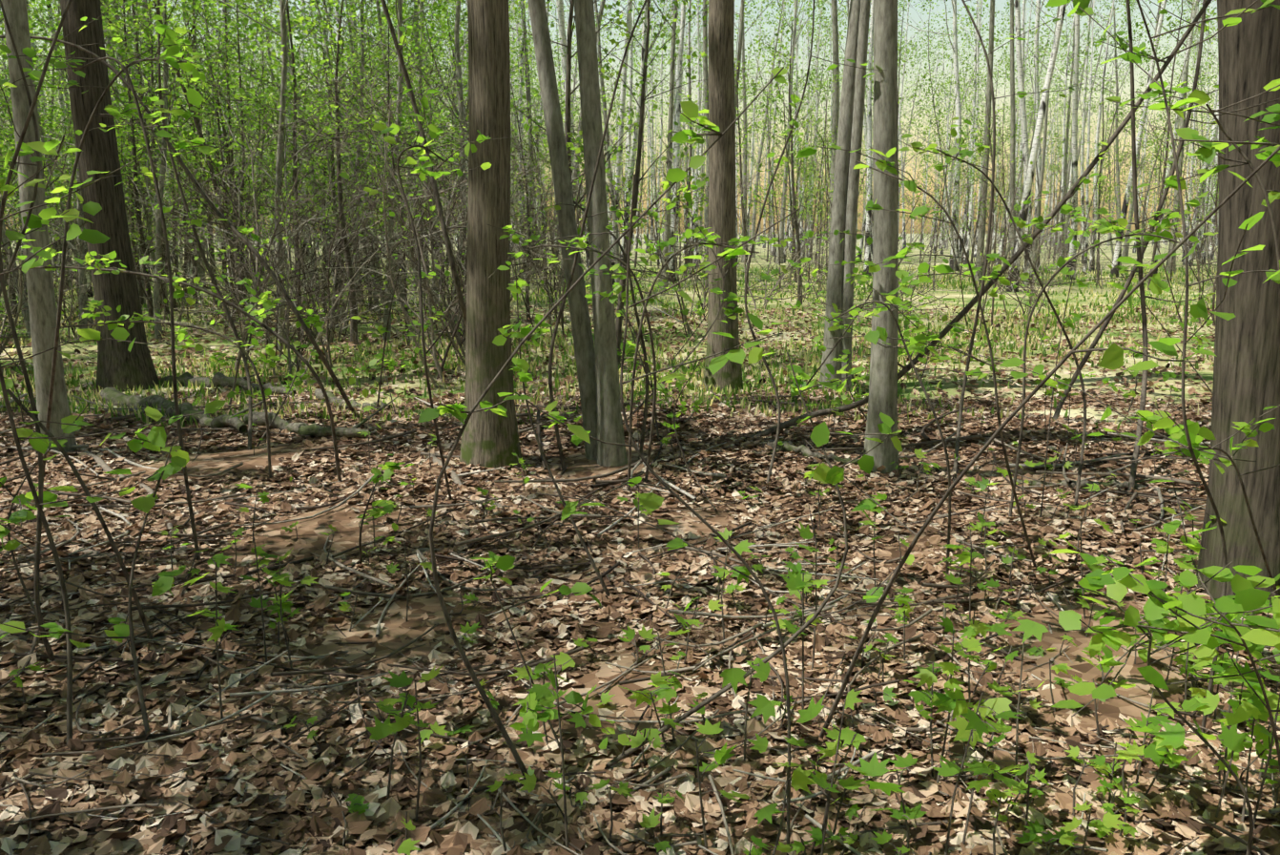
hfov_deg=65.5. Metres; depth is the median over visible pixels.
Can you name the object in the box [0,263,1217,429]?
grass
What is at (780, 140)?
young tree
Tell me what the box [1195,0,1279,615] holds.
tree
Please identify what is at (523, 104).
tree
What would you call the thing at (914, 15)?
sky
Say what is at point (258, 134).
young tree
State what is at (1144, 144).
birch tree
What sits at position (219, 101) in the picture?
tree
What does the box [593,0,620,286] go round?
aspen tree
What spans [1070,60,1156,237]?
tree
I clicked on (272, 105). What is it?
tree
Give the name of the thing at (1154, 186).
aspen tree
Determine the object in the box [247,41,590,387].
brush shrub
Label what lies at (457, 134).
aspen tree
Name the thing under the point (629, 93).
birch tree
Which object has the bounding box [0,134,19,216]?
young tree
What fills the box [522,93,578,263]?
young tree
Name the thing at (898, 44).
birch tree
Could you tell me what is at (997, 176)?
birch tree
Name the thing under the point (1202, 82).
aspen tree
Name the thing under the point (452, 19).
tree
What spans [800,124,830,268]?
young tree
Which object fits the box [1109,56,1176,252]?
birch tree
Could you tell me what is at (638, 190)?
birch tree
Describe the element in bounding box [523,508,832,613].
fallen branch
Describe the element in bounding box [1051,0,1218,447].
sapling curve
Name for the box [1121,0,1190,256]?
aspen tree
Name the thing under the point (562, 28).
birch tree
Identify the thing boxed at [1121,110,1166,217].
aspen tree
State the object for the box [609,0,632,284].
birch tree
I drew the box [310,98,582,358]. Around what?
brush shrub
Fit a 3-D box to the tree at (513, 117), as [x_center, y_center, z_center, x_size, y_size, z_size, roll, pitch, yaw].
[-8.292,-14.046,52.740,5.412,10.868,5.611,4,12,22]
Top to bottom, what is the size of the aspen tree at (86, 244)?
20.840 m
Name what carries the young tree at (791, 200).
on the ground at (309, 529)
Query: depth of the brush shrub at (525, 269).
32.21 m
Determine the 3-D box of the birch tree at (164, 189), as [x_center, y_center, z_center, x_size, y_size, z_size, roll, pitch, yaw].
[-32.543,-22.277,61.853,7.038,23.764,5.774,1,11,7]
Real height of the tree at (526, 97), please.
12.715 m
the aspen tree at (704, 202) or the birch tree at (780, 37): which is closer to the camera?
the birch tree at (780, 37)
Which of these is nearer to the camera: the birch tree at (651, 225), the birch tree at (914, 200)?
the birch tree at (651, 225)
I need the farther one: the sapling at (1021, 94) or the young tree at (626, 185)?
the young tree at (626, 185)
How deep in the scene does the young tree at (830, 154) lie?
60.04 m
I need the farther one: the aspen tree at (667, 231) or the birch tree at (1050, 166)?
the birch tree at (1050, 166)
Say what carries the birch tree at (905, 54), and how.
on the ground at (309, 529)
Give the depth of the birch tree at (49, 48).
56.54 m
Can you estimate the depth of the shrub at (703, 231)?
8.13 m
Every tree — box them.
[0,0,120,154]
[0,0,131,231]
[0,0,143,248]
[0,0,155,339]
[0,0,168,329]
[0,0,173,249]
[0,0,173,291]
[0,0,192,336]
[0,0,242,302]
[0,0,281,225]
[0,0,325,286]
[0,2,180,209]
[0,3,63,91]
[0,5,73,240]
[0,17,65,229]
[0,18,72,233]
[0,23,19,314]
[0,55,61,213]
[0,61,69,290]
[0,71,65,274]
[0,79,9,171]
[0,84,132,205]
[0,103,22,255]
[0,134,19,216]
[0,185,77,255]
[1,0,77,452]
[1,0,206,226]
[1,0,364,305]
[2,0,64,175]
[2,0,85,248]
[5,0,272,325]
[5,43,72,212]
[6,18,155,243]
[7,1,223,228]
[13,9,68,216]
[26,0,74,278]
[31,0,359,338]
[35,86,71,286]
[36,0,61,275]
[41,70,79,289]
[44,2,171,255]
[46,4,93,297]
[47,0,275,311]
[47,88,192,270]
[49,103,140,258]
[50,0,211,268]
[53,5,175,209]
[53,22,78,251]
[60,0,159,392]
[61,0,225,312]
[66,0,270,304]
[67,0,292,305]
[83,222,92,281]
[100,0,233,321]
[101,0,403,324]
[104,1,138,283]
[116,0,221,301]
[116,120,184,307]
[119,0,173,265]
[123,0,540,349]
[125,166,181,263]
[127,36,284,271]
[128,0,319,306]
[130,0,338,282]
[133,85,266,261]
[134,5,173,257]
[134,47,243,306]
[138,72,200,268]
[139,0,223,227]
[142,0,167,283]
[143,6,273,237]
[145,0,278,168]
[146,0,192,274]
[152,5,301,279]
[154,123,199,270]
[155,0,329,314]
[155,31,298,314]
[156,0,292,275]
[157,0,328,273]
[157,33,269,283]
[159,0,206,289]
[159,5,256,231]
[160,103,247,230]
[161,2,274,292]
[166,4,303,320]
[166,46,239,217]
[167,0,308,263]
[180,0,521,305]
[183,47,277,278]
[187,3,274,195]
[189,0,467,304]
[193,37,319,227]
[197,0,285,274]
[197,1,292,269]
[203,0,415,342]
[204,10,330,289]
[209,1,280,253]
[210,6,222,261]
[211,151,260,290]
[212,42,317,283]
[213,147,257,295]
[220,0,237,286]
[224,0,441,321]
[227,0,419,347]
[230,0,288,258]
[233,6,309,254]
[235,0,466,316]
[236,19,382,328]
[237,0,413,287]
[239,0,468,307]
[240,3,314,250]
[242,2,261,257]
[242,4,299,246]
[243,0,455,291]
[244,0,301,271]
[244,76,333,247]
[246,0,394,305]
[246,50,353,251]
[247,47,348,245]
[253,140,273,263]
[255,33,327,265]
[261,0,706,320]
[262,9,410,310]
[264,0,378,121]
[264,0,518,307]
[266,0,388,312]
[273,2,330,249]
[279,0,321,292]
[280,0,462,345]
[285,0,456,310]
[288,0,424,288]
[290,88,411,297]
[295,0,457,270]
[298,0,339,241]
[298,19,429,253]
[299,0,305,183]
[300,0,662,339]
[303,140,348,272]
[304,0,388,184]
[305,139,353,270]
[309,45,412,280]
[314,61,416,288]
[319,0,461,289]
[326,128,406,295]
[330,0,454,275]
[333,0,345,274]
[334,0,536,305]
[338,3,467,284]
[339,0,467,291]
[347,0,412,269]
[350,0,370,275]
[366,7,459,268]
[370,5,462,265]
[371,0,435,268]
[372,61,450,272]
[378,71,468,286]
[394,38,456,248]
[396,0,527,209]
[400,75,457,253]
[401,14,527,236]
[402,12,546,194]
[402,18,524,224]
[402,56,523,299]
[406,0,639,210]
[409,0,527,234]
[412,0,585,242]
[412,5,463,179]
[413,0,439,256]
[414,15,430,280]
[416,20,546,228]
[418,0,446,283]
[423,0,528,30]
[432,70,468,275]
[435,2,550,218]
[446,6,565,204]
[448,2,546,185]
[449,41,582,233]
[451,0,468,250]
[453,17,467,278]
[454,0,530,45]
[454,59,549,183]
[459,0,521,473]
[460,0,599,266]
[460,1,540,251]
[462,0,672,357]
[465,0,577,282]
[467,43,536,214]
[508,0,526,279]
[509,0,560,242]
[509,4,536,102]
[509,33,547,215]
[509,36,559,233]
[510,1,520,259]
[510,2,560,247]
[510,82,553,322]
[510,106,543,267]
[511,3,555,249]
[512,40,578,142]
[514,47,561,254]
[522,56,560,248]
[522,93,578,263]
[523,0,539,274]
[524,0,590,278]
[526,0,549,242]
[527,0,597,459]
[527,5,578,251]
[527,96,578,261]
[531,0,600,135]
[535,141,555,258]
[540,97,586,228]
[542,132,586,274]
[545,103,609,237]
[546,80,634,234]
[549,0,618,249]
[550,26,649,212]
[556,28,637,119]
[557,0,575,205]
[559,0,605,284]
[564,133,587,236]
[571,0,746,369]
[573,0,627,466]
[574,67,627,144]
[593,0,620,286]
[595,0,686,254]
[597,0,644,264]
[597,39,648,199]
[598,52,639,230]
[598,54,635,240]
[600,0,671,198]
[600,16,685,267]
[601,116,625,237]
[602,58,665,137]
[603,0,701,254]
[603,105,623,174]
[603,121,644,250]
[605,165,626,242]
[606,2,701,253]
[608,0,700,263]
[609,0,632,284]
[616,0,671,252]
[619,0,647,266]
[621,152,650,243]
[625,0,752,255]
[627,0,753,275]
[627,141,666,270]
[630,68,667,250]
[631,63,691,247]
[631,98,665,247]
[633,79,667,242]
[634,0,697,252]
[639,0,708,201]
[639,165,653,248]
[640,183,664,266]
[644,126,666,227]
[645,50,697,245]
[649,0,735,99]
[649,20,762,253]
[651,95,704,262]
[651,98,705,277]
[652,0,678,292]
[652,150,696,267]
[658,126,704,227]
[662,81,697,227]
[663,0,763,263]
[665,46,751,141]
[666,0,708,268]
[668,0,685,281]
[679,32,775,293]
[681,69,708,232]
[683,126,705,242]
[685,0,785,262]
[686,1,738,267]
[693,0,798,262]
[696,101,758,237]
[701,0,743,392]
[701,35,755,226]
[701,86,760,211]
[702,0,709,289]
[734,0,744,118]
[734,0,792,256]
[734,5,790,125]
[734,13,834,304]
[734,64,812,289]
[735,36,777,243]
[735,51,760,171]
[737,86,760,244]
[737,142,757,239]
[737,157,770,230]
[738,87,812,282]
[738,110,783,193]
[742,39,788,142]
[742,113,775,187]
[743,0,824,258]
[745,25,804,252]
[746,62,787,247]
[746,108,772,246]
[746,147,783,262]
[751,114,791,262]
[752,0,820,258]
[752,0,824,256]
[752,0,857,246]
[753,0,847,257]
[756,19,840,263]
[759,108,820,250]
[760,100,820,216]
[761,0,831,263]
[762,0,846,249]
[763,0,845,230]
[763,6,845,247]
[763,38,816,252]
[764,21,840,249]
[771,120,830,272]
[776,110,818,238]
[777,135,825,250]
[778,64,861,220]
[778,133,817,226]
[779,143,822,256]
[779,146,829,247]
[782,92,815,247]
[783,69,872,292]
[786,83,832,226]
[786,151,828,257]
[788,30,844,256]
[788,63,859,280]
[797,141,830,273]
[799,0,846,188]
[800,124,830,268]
[801,0,910,88]
[802,0,871,118]
[803,154,830,264]
[804,29,940,238]
[808,102,830,234]
[809,87,832,244]
[810,131,866,234]
[810,139,830,274]
[818,0,860,392]
[820,104,866,209]
[822,0,949,77]
[825,0,839,289]
[825,0,907,119]
[837,0,843,117]
[837,0,922,87]
[840,0,870,393]
[842,18,908,102]
[844,9,915,259]
[857,0,948,207]
[858,90,904,222]
[858,118,906,216]
[859,141,867,226]
[860,119,872,230]
[863,0,873,277]
[863,0,898,473]
[863,102,873,260]
[868,0,935,248]
[897,0,961,270]
[897,1,950,144]
[897,62,941,208]
[898,0,1010,271]
[898,20,970,247]
[898,100,916,227]
[899,39,1010,268]
[899,151,924,241]
[902,104,933,245]
[903,151,940,263]
[904,67,996,288]
[904,74,964,253]
[908,7,985,249]
[908,88,975,248]
[908,120,937,235]
[917,87,966,247]
[917,116,952,230]
[918,0,1025,264]
[918,86,986,248]
[920,61,1008,247]
[922,162,964,277]
[925,50,984,247]
[926,17,981,254]
[929,141,953,238]
[933,0,1009,262]
[939,42,1028,262]
[941,107,984,240]
[942,0,1006,262]
[942,89,985,215]
[945,156,994,275]
[949,5,1034,257]
[953,52,1009,141]
[953,86,1028,279]
[954,60,1044,276]
[960,0,1072,266]
[961,53,1033,131]
[966,86,1016,248]
[968,123,999,211]
[970,161,1010,263]
[973,0,994,283]
[973,125,1010,221]
[976,41,1083,272]
[982,31,1094,266]
[983,162,1021,266]
[987,168,1009,251]
[989,103,1032,218]
[990,117,1010,243]
[991,102,1031,246]
[993,155,1008,240]
[993,183,1016,258]
[994,0,1055,255]
[995,0,1068,183]
[998,55,1088,243]
[1000,0,1070,275]
[1000,31,1081,250]
[1000,110,1049,242]
[1002,3,1102,258]
[1004,77,1071,252]
[1005,3,1066,291]
[1006,119,1062,217]
[1007,83,1071,243]
[1010,0,1015,256]
[1014,0,1032,283]
[1014,0,1177,274]
[1014,20,1055,143]
[1015,0,1025,266]
[1025,59,1088,197]
[1028,9,1114,250]
[1029,102,1072,246]
[1030,33,1110,182]
[1030,110,1069,243]
[1031,2,1143,253]
[1032,0,1044,268]
[1032,92,1095,264]
[1032,113,1070,241]
[1032,114,1079,258]
[1038,0,1135,268]
[1042,99,1104,258]
[1046,0,1163,266]
[1046,122,1079,231]
[1047,95,1069,247]
[1051,0,1218,283]
[1055,20,1166,284]
[1060,8,1150,257]
[1061,119,1094,247]
[1065,10,1079,279]
[1065,72,1161,260]
[1070,0,1149,270]
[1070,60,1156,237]
[1077,0,1218,289]
[1077,109,1146,269]
[1080,0,1092,263]
[1083,129,1123,238]
[1085,51,1137,250]
[1088,179,1114,230]
[1091,94,1162,246]
[1106,153,1165,260]
[1109,0,1166,277]
[1109,27,1218,269]
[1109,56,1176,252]
[1114,0,1200,273]
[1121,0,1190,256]
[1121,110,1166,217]
[1128,96,1175,238]
[1132,169,1157,258]
[1135,92,1188,239]
[1138,5,1217,247]
[1138,167,1171,227]
[1140,64,1218,281]
[1143,137,1182,214]
[1145,139,1162,246]
[1146,111,1175,243]
[1149,57,1218,142]
[1152,141,1177,231]
[1153,0,1197,273]
[1153,89,1200,245]
[1154,122,1209,174]
[1156,0,1218,262]
[1156,59,1218,247]
[1159,0,1218,139]
[1163,0,1218,258]
[1163,33,1217,165]
[1173,0,1218,59]
[1173,85,1214,168]
[1175,0,1218,260]
[1176,2,1218,264]
[1176,25,1217,236]
[1179,127,1200,241]
[1182,105,1218,265]
[1183,103,1218,224]
[1184,141,1197,197]
[1185,162,1218,273]
[1190,107,1218,230]
[1191,170,1218,204]
[1193,96,1218,259]
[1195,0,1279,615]
[1200,9,1218,43]
[1204,55,1218,226]
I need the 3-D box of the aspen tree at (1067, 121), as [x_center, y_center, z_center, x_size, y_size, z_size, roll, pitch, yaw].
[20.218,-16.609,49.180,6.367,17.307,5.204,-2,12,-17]
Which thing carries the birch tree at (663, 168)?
on the ground at (309, 529)
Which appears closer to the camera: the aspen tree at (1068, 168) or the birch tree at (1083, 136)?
the birch tree at (1083, 136)
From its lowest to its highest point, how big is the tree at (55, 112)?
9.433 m
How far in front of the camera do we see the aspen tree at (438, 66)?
49.13 m
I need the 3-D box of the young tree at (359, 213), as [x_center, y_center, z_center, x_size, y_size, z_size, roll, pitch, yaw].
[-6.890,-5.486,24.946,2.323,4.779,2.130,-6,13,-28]
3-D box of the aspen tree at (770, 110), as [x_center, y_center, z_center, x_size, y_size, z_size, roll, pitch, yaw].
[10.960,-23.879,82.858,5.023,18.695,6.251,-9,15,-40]
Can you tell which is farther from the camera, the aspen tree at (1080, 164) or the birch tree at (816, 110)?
the aspen tree at (1080, 164)
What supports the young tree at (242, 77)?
on the ground at (309, 529)
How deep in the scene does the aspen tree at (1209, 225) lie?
61.48 m
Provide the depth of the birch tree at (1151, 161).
158.42 m
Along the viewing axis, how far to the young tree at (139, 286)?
21.48 m
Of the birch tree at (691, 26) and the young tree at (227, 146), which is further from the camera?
the birch tree at (691, 26)
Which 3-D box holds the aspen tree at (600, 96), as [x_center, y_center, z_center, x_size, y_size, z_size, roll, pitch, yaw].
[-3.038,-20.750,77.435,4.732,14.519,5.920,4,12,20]
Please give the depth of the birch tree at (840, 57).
88.07 m
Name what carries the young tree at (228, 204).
on the ground at (309, 529)
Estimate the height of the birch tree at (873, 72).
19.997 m
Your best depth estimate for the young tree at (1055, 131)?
62.65 m
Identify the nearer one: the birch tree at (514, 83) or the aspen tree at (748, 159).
the birch tree at (514, 83)
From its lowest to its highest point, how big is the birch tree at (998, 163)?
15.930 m
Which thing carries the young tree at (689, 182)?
on the ground at (309, 529)
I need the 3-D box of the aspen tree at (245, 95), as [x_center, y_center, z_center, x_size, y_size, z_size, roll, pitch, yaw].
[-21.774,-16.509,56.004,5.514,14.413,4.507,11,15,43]
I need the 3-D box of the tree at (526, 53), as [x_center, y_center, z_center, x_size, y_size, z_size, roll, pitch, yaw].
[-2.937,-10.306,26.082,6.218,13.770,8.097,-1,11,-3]
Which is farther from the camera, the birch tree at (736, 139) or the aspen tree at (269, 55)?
the birch tree at (736, 139)
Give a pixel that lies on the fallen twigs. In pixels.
(301, 687)
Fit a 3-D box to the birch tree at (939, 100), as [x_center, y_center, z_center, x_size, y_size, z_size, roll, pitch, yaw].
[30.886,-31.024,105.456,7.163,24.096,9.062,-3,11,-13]
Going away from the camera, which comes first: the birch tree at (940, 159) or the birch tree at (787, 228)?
the birch tree at (787, 228)
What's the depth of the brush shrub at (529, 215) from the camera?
13.55 m
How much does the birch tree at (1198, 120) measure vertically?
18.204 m
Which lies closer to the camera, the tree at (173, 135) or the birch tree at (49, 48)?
the tree at (173, 135)
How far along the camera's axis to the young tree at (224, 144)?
21.59 m
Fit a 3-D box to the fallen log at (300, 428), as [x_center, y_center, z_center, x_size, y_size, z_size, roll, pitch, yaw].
[-2.653,-0.069,7.943,1.327,0.316,0.550,2,11,8]
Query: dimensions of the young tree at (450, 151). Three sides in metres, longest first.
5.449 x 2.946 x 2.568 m
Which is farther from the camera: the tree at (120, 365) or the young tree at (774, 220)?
the young tree at (774, 220)
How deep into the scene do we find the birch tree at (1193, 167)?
127.78 m
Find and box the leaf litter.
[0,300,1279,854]
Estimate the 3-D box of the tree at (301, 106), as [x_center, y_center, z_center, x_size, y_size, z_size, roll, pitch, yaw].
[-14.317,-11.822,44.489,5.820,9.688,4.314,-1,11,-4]
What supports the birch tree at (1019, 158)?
on the ground at (309, 529)
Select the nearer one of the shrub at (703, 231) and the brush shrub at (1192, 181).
the shrub at (703, 231)
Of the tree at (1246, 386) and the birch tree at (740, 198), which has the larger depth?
the birch tree at (740, 198)
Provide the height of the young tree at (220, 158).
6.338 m
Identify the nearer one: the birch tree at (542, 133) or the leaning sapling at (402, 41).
the leaning sapling at (402, 41)
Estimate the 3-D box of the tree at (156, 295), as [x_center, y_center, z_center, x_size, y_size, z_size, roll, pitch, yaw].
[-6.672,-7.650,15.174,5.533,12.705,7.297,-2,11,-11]
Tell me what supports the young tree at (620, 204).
on the ground at (309, 529)
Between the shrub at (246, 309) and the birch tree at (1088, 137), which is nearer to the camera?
the shrub at (246, 309)
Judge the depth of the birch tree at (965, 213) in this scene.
54.09 m
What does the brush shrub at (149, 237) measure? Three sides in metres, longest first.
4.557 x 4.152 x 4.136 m
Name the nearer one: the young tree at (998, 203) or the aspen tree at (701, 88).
the young tree at (998, 203)
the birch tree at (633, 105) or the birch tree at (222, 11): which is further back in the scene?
the birch tree at (633, 105)
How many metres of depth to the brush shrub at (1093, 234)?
30.01 m
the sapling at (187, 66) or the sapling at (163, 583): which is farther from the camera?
the sapling at (187, 66)
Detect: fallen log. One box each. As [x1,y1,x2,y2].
[99,387,271,432]
[160,371,296,394]
[243,395,398,437]
[314,388,392,409]
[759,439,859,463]
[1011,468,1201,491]
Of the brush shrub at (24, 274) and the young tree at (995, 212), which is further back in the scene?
the young tree at (995, 212)
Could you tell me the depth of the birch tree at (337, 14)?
37.93 m
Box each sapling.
[0,0,82,671]
[0,0,189,640]
[0,160,247,744]
[0,403,88,619]
[0,438,185,740]
[27,4,206,486]
[74,0,252,449]
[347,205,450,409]
[356,452,413,563]
[361,348,411,412]
[380,0,468,327]
[418,66,787,779]
[470,551,629,750]
[492,256,611,602]
[508,0,670,470]
[536,200,718,459]
[604,351,914,768]
[644,357,722,477]
[734,0,1212,445]
[744,0,886,485]
[795,144,1037,569]
[805,0,1279,738]
[806,347,869,419]
[898,0,1083,482]
[978,0,1279,732]
[1028,108,1116,516]
[1080,613,1209,684]
[1098,0,1215,495]
[1162,499,1226,528]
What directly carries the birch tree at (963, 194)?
on the ground at (309, 529)
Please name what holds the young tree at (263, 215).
on the ground at (309, 529)
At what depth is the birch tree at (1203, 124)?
108.57 m
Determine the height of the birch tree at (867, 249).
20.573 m
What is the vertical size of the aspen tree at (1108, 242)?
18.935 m
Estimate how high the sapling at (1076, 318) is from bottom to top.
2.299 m
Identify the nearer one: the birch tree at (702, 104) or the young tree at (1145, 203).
the birch tree at (702, 104)
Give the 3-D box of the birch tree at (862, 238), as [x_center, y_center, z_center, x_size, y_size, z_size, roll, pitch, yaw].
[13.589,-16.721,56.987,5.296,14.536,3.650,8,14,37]
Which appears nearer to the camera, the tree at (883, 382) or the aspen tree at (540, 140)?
the tree at (883, 382)
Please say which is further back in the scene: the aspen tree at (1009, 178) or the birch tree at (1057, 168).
the aspen tree at (1009, 178)
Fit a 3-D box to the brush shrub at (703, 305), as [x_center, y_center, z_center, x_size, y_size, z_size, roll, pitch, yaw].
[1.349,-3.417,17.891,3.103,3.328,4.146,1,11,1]
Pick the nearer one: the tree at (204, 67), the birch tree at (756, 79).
the tree at (204, 67)
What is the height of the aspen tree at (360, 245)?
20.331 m
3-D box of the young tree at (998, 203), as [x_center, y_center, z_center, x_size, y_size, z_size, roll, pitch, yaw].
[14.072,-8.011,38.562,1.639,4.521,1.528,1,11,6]
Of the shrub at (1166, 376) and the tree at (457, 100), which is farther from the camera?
the tree at (457, 100)
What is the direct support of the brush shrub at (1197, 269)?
on the ground at (309, 529)
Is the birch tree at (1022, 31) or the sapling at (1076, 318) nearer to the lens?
the sapling at (1076, 318)
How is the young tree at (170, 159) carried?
on the ground at (309, 529)
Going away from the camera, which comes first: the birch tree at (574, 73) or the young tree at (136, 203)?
the young tree at (136, 203)
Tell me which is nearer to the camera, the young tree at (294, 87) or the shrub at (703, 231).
the shrub at (703, 231)
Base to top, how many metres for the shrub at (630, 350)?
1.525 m
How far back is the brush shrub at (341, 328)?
15.42 m
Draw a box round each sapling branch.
[506,174,799,854]
[1049,469,1279,772]
[1050,560,1279,854]
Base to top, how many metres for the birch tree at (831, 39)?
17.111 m
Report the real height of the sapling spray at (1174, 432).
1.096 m
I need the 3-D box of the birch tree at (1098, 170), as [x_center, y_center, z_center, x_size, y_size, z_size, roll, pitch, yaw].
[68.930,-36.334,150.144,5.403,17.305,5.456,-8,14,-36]
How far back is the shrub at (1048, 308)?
14.06 m
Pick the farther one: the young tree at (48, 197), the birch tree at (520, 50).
the birch tree at (520, 50)
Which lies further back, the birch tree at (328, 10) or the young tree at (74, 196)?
the birch tree at (328, 10)
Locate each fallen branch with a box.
[0,649,373,779]
[15,545,243,578]
[49,450,173,532]
[188,502,445,526]
[334,594,543,644]
[377,543,799,570]
[427,454,563,531]
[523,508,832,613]
[640,500,1015,552]
[707,503,879,579]
[926,480,1208,524]
[989,514,1176,624]
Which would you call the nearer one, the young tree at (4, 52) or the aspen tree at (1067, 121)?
the young tree at (4, 52)
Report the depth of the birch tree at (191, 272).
38.11 m
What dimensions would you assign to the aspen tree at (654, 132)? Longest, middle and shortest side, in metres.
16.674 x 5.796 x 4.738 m
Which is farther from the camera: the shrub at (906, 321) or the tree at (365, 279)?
the tree at (365, 279)
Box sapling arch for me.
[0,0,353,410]
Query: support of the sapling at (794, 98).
on the ground at (309, 529)
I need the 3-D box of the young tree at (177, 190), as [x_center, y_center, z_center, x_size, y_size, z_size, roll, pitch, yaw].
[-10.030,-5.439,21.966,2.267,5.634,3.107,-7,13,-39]
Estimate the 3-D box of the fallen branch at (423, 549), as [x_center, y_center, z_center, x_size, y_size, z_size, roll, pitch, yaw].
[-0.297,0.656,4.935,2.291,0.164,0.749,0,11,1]
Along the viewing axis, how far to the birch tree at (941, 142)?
100.31 m
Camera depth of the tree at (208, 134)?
29.50 m
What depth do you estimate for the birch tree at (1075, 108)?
32.85 m
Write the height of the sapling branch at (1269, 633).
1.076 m
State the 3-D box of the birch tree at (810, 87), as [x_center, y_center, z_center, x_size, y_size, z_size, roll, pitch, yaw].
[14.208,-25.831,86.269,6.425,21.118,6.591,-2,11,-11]
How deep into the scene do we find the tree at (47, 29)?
47.69 m
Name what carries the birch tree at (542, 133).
on the ground at (309, 529)
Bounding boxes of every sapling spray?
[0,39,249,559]
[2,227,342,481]
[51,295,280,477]
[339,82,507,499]
[487,215,717,481]
[602,202,794,491]
[814,252,1016,577]
[897,116,1086,505]
[970,190,1218,520]
[1086,403,1279,598]
[1105,78,1279,288]
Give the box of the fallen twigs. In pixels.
[0,381,1279,854]
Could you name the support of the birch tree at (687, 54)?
on the ground at (309, 529)
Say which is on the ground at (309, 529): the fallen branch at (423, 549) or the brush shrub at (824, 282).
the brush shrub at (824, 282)
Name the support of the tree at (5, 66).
on the ground at (309, 529)
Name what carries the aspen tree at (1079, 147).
on the ground at (309, 529)
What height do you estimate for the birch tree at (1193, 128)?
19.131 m
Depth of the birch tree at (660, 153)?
66.42 m
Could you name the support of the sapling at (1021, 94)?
on the ground at (309, 529)
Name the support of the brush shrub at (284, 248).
on the ground at (309, 529)
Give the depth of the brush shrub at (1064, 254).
40.52 m
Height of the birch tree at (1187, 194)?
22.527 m
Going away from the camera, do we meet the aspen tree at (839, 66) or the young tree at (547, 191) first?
the young tree at (547, 191)
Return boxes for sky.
[0,0,1218,233]
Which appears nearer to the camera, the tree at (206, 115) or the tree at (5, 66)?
the tree at (5, 66)
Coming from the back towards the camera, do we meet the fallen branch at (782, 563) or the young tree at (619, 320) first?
the young tree at (619, 320)
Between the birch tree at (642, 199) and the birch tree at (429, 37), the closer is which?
the birch tree at (429, 37)
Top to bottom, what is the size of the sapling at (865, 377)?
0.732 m
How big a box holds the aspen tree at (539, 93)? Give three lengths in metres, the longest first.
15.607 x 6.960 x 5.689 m
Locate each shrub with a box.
[0,76,182,374]
[0,107,266,324]
[0,149,155,340]
[0,169,165,335]
[0,183,90,331]
[0,192,94,350]
[0,299,22,373]
[2,170,139,317]
[43,58,367,352]
[66,72,344,356]
[89,158,253,327]
[101,0,455,374]
[121,96,409,367]
[138,145,340,325]
[157,138,465,385]
[183,286,281,408]
[188,18,466,344]
[193,233,301,370]
[194,126,448,368]
[216,157,362,315]
[227,296,328,446]
[232,100,469,337]
[244,164,397,314]
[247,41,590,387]
[262,111,465,340]
[269,37,607,354]
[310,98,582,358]
[340,72,619,360]
[348,123,556,347]
[356,134,550,336]
[398,241,464,340]
[410,133,640,320]
[441,93,660,334]
[510,150,621,297]
[510,151,586,277]
[510,195,586,282]
[536,52,777,348]
[536,187,618,289]
[580,257,660,439]
[585,277,677,392]
[622,171,758,424]
[640,133,793,320]
[662,138,833,310]
[671,210,776,360]
[736,181,872,298]
[737,93,993,324]
[744,182,871,301]
[765,229,901,394]
[793,185,949,401]
[839,242,927,350]
[855,194,979,318]
[897,313,1005,379]
[898,110,1095,329]
[902,161,1119,318]
[928,193,1065,308]
[1011,263,1077,348]
[1032,158,1150,289]
[1032,214,1101,268]
[1034,190,1119,278]
[1074,217,1213,393]
[1077,345,1188,412]
[1080,81,1218,325]
[1119,105,1218,294]
[1141,193,1218,325]
[1151,185,1218,268]
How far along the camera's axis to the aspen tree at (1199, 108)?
64.15 m
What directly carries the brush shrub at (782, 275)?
on the ground at (309, 529)
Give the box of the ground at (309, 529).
[0,233,1272,854]
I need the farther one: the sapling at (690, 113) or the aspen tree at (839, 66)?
the aspen tree at (839, 66)
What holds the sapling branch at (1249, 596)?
on the ground at (309, 529)
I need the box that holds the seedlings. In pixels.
[8,370,1279,854]
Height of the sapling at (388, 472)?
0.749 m
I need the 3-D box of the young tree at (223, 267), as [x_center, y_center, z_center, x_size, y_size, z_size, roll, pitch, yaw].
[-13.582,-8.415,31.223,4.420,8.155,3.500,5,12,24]
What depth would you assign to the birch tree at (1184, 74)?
29.87 m
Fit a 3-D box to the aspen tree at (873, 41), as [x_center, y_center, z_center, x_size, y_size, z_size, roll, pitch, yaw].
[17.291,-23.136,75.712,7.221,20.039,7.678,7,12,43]
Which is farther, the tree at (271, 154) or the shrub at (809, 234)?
the tree at (271, 154)
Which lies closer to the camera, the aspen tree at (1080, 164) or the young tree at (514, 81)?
the young tree at (514, 81)
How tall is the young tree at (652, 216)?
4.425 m
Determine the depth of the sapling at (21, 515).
3.59 m
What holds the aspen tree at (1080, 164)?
on the ground at (309, 529)
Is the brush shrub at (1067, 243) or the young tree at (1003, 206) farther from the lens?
the young tree at (1003, 206)
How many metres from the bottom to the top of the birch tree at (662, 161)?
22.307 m
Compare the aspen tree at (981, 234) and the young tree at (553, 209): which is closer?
the aspen tree at (981, 234)
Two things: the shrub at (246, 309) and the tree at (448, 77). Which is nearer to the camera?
the shrub at (246, 309)

